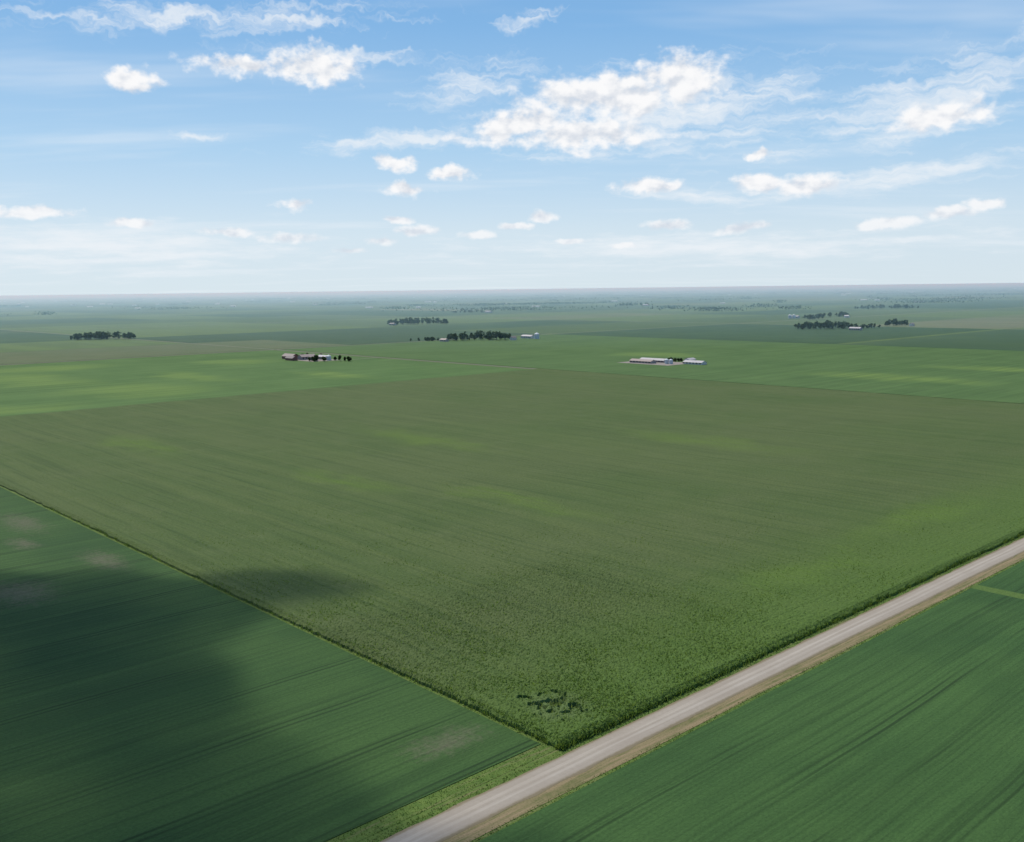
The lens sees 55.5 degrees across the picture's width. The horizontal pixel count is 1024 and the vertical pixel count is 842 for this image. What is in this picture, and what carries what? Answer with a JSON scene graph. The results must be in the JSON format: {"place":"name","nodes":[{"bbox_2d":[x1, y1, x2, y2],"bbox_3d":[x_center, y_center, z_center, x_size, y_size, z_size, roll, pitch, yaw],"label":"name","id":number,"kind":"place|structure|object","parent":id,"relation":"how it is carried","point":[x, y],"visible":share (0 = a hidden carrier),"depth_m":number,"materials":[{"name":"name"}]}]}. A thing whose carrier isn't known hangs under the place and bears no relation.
{"place":"outdoors","nodes":[
{"label":"outdoors","id":0,"kind":"place"},
{"bbox_2d":[0,340,342,364],"bbox_3d":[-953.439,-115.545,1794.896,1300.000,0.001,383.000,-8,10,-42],"label":"fallow field","id":1,"kind":"structure","parent":0,"point":[23,357],"depth_m":1972.61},
{"bbox_2d":[0,350,529,416],"bbox_3d":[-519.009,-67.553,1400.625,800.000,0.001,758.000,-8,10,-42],"label":"soybean field","id":2,"kind":"structure","parent":0,"point":[36,388],"depth_m":1337.86,"materials":[{"name":"green plant"}]},
{"bbox_2d":[282,353,297,358],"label":"barn","id":3,"kind":"structure","parent":2,"relation":"on","point":[284,355],"depth_m":1676.57,"materials":[{"name":"grey metal"}]},
{"bbox_2d":[285,356,297,360],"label":"barn","id":4,"kind":"structure","parent":2,"relation":"on","point":[291,358],"depth_m":1638.54,"materials":[{"name":"grey metal"}]},
{"bbox_2d":[1,329,533,368],"bbox_3d":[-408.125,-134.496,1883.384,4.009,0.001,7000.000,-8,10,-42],"label":"gravel road","id":5,"kind":"structure","parent":0,"point":[315,352],"depth_m":1796.53,"materials":[{"name":"grey gravel"}]},
{"bbox_2d":[0,487,539,841],"bbox_3d":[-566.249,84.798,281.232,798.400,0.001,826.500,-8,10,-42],"label":"soybean field","id":6,"kind":"structure","parent":0,"point":[143,698],"depth_m":265.13,"materials":[{"name":"green plant"}]},
{"bbox_2d":[0,486,544,744],"bbox_3d":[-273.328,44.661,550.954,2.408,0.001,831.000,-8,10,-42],"label":"field margin grass","id":7,"kind":"structure","parent":0,"point":[422,686],"depth_m":322.11,"materials":[{"name":"green plant"}]},
{"bbox_2d":[297,354,314,359],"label":"barn","id":8,"kind":"structure","parent":0,"point":[303,356],"depth_m":1656.84,"materials":[{"name":"grey metal"}]},
{"bbox_2d":[129,328,534,348],"bbox_3d":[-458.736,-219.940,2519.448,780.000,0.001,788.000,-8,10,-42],"label":"soybean field","id":9,"kind":"structure","parent":0,"point":[356,336],"depth_m":2517.77,"materials":[{"name":"green plant"}]},
{"bbox_2d":[0,288,1016,308],"bbox_3d":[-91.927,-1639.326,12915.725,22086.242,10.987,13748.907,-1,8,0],"label":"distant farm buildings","id":10,"kind":"structure","parent":0,"point":[456,296],"depth_m":9458.77,"materials":[{"name":"white"}]},
{"bbox_2d":[0,369,1023,750],"bbox_3d":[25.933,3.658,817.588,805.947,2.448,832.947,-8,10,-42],"label":"corn field","id":11,"kind":"structure","parent":0,"point":[540,435],"depth_m":513.57,"materials":[{"name":"green plant"}]},
{"bbox_2d":[533,692,620,738],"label":"weed patch","id":12,"kind":"object","parent":11,"relation":"on","point":[571,711],"visible":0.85,"depth_m":266.64,"materials":[{"name":"green plant"}]},
{"bbox_2d":[0,285,1023,403],"bbox_3d":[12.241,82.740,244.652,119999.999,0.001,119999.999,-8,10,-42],"label":"ground","id":13,"kind":"structure","parent":0,"point":[1004,323],"depth_m":4559.37,"materials":[{"name":"green plant"}]},
{"bbox_2d":[70,331,135,339],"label":"tree grove","id":14,"kind":"object","parent":13,"relation":"on","point":[100,335],"visible":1,"depth_m":2493.92,"materials":[{"name":"green plant"}]},
{"bbox_2d":[298,359,336,361],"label":"farm yard","id":15,"kind":"structure","parent":13,"relation":"on","point":[317,360],"depth_m":1635.40,"materials":[{"name":"grey gravel"}]},
{"bbox_2d":[308,355,351,361],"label":"tree grove","id":16,"kind":"object","parent":13,"relation":"on","point":[315,358],"visible":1,"depth_m":1613.56,"materials":[{"name":"green plant"}]},
{"bbox_2d":[387,317,448,324],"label":"tree grove","id":17,"kind":"object","parent":13,"relation":"on","point":[417,320],"visible":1,"depth_m":3290.76,"materials":[{"name":"green plant"}]},
{"bbox_2d":[410,337,438,340],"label":"tree grove","id":18,"kind":"object","parent":13,"relation":"on","point":[429,339],"visible":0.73,"depth_m":2223.35,"materials":[{"name":"green plant"}]},
{"bbox_2d":[324,743,555,841],"bbox_3d":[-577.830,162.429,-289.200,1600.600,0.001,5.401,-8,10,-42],"label":"field margin grass","id":19,"kind":"structure","parent":13,"relation":"on","point":[495,772],"depth_m":222.76,"materials":[{"name":"green plant"}]},
{"bbox_2d":[453,310,492,312],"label":"tree grove","id":20,"kind":"object","parent":13,"relation":"on","point":[471,311],"visible":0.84,"depth_m":4895.46,"materials":[{"name":"green plant"}]},
{"bbox_2d":[446,330,510,340],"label":"tree grove","id":21,"kind":"object","parent":13,"relation":"on","point":[488,335],"visible":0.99,"depth_m":2214.84,"materials":[{"name":"green plant"}]},
{"bbox_2d":[1,297,1015,315],"bbox_3d":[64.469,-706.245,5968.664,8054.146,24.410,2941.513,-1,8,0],"label":"distant trees","id":22,"kind":"object","parent":13,"relation":"on","point":[670,307],"visible":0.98,"depth_m":5896.29,"materials":[{"name":"green plant"}]},
{"bbox_2d":[0,287,1023,307],"bbox_3d":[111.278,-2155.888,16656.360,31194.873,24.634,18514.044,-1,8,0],"label":"distant trees","id":23,"kind":"object","parent":13,"relation":"on","point":[1004,288],"visible":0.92,"depth_m":13630.06,"materials":[{"name":"green plant"}]},
{"bbox_2d":[615,302,652,305],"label":"tree grove","id":24,"kind":"object","parent":13,"relation":"on","point":[628,304],"visible":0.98,"depth_m":6173.14,"materials":[{"name":"green plant"}]},
{"bbox_2d":[617,361,682,365],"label":"farm yard","id":25,"kind":"structure","parent":13,"relation":"on","point":[674,363],"depth_m":1477.34,"materials":[{"name":"grey gravel"}]},
{"bbox_2d":[683,360,706,364],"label":"livestock barn","id":26,"kind":"structure","parent":25,"relation":"on","point":[695,362],"depth_m":1449.66,"materials":[{"name":"white metal"}]},
{"bbox_2d":[668,357,685,360],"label":"tree grove","id":27,"kind":"object","parent":13,"relation":"on","point":[678,359],"visible":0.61,"depth_m":1508.60,"materials":[{"name":"green plant"}]},
{"bbox_2d":[802,314,822,318],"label":"tree grove","id":28,"kind":"object","parent":13,"relation":"on","point":[810,316],"visible":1,"depth_m":3277.56,"materials":[{"name":"green plant"}]},
{"bbox_2d":[794,320,857,329],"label":"tree grove","id":29,"kind":"object","parent":13,"relation":"on","point":[838,324],"visible":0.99,"depth_m":2555.56,"materials":[{"name":"green plant"}]},
{"bbox_2d":[817,311,848,316],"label":"tree grove","id":30,"kind":"object","parent":13,"relation":"on","point":[841,313],"visible":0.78,"depth_m":3495.21,"materials":[{"name":"green plant"}]},
{"bbox_2d":[859,323,880,327],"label":"tree grove","id":31,"kind":"object","parent":13,"relation":"on","point":[867,326],"visible":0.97,"depth_m":2570.47,"materials":[{"name":"green plant"}]},
{"bbox_2d":[854,304,918,308],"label":"tree grove","id":32,"kind":"object","parent":13,"relation":"on","point":[894,306],"visible":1,"depth_m":4596.09,"materials":[{"name":"green plant"}]},
{"bbox_2d":[884,318,908,325],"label":"tree grove","id":33,"kind":"object","parent":13,"relation":"on","point":[896,322],"visible":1,"depth_m":2714.44,"materials":[{"name":"green plant"}]},
{"bbox_2d":[0,0,1023,297],"label":"sky","id":34,"kind":"structure","parent":0,"point":[148,147],"materials":[{"name":"blue"}]},
{"bbox_2d":[106,534,1023,841],"bbox_3d":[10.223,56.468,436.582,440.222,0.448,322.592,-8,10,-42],"label":"roadside grass","id":35,"kind":"structure","parent":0,"point":[390,833],"depth_m":247.30,"materials":[{"name":"green plant"}]},
{"bbox_2d":[629,358,655,363],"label":"livestock barn","id":36,"kind":"structure","parent":0,"point":[648,361],"depth_m":1489.27,"materials":[{"name":"grey metal"}]},
{"bbox_2d":[281,334,1023,403],"bbox_3d":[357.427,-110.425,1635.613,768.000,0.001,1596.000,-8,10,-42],"label":"soybean field","id":37,"kind":"structure","parent":0,"point":[984,375],"depth_m":1513.44,"materials":[{"name":"green plant"}]},
{"bbox_2d":[440,338,448,341],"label":"barn","id":38,"kind":"structure","parent":37,"relation":"on","point":[444,340],"depth_m":2180.05,"materials":[{"name":"grey metal"}]},
{"bbox_2d":[521,335,533,338],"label":"machine shed","id":39,"kind":"structure","parent":37,"relation":"on","point":[528,336],"depth_m":2275.51,"materials":[{"name":"white metal"}]},
{"bbox_2d":[640,357,664,362],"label":"livestock barn","id":40,"kind":"structure","parent":0,"point":[660,360],"depth_m":1502.76,"materials":[{"name":"grey metal"}]},
{"bbox_2d":[380,538,1023,841],"bbox_3d":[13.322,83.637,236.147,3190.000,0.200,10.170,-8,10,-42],"label":"gravel road","id":41,"kind":"structure","parent":0,"point":[465,815],"depth_m":260.98,"materials":[{"name":"grey gravel"}]},
{"bbox_2d":[442,552,1023,841],"bbox_3d":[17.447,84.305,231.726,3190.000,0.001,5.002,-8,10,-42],"label":"dry roadside verge","id":42,"kind":"structure","parent":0,"point":[511,813],"depth_m":258.90,"materials":[{"name":"beige plant"}]},
{"bbox_2d":[478,561,1023,841],"bbox_3d":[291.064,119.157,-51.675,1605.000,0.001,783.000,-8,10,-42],"label":"soybean field","id":43,"kind":"structure","parent":0,"point":[911,730],"depth_m":237.43,"materials":[{"name":"green plant"}]},
{"bbox_2d":[561,324,989,343],"bbox_3d":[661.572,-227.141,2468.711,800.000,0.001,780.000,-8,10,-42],"label":"soybean field","id":44,"kind":"structure","parent":0,"point":[769,333],"depth_m":2388.05,"materials":[{"name":"green plant"}]},
{"bbox_2d":[849,327,862,329],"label":"machine shed","id":45,"kind":"structure","parent":44,"relation":"on","point":[855,328],"depth_m":2476.07,"materials":[{"name":"grey metal"}]}
]}

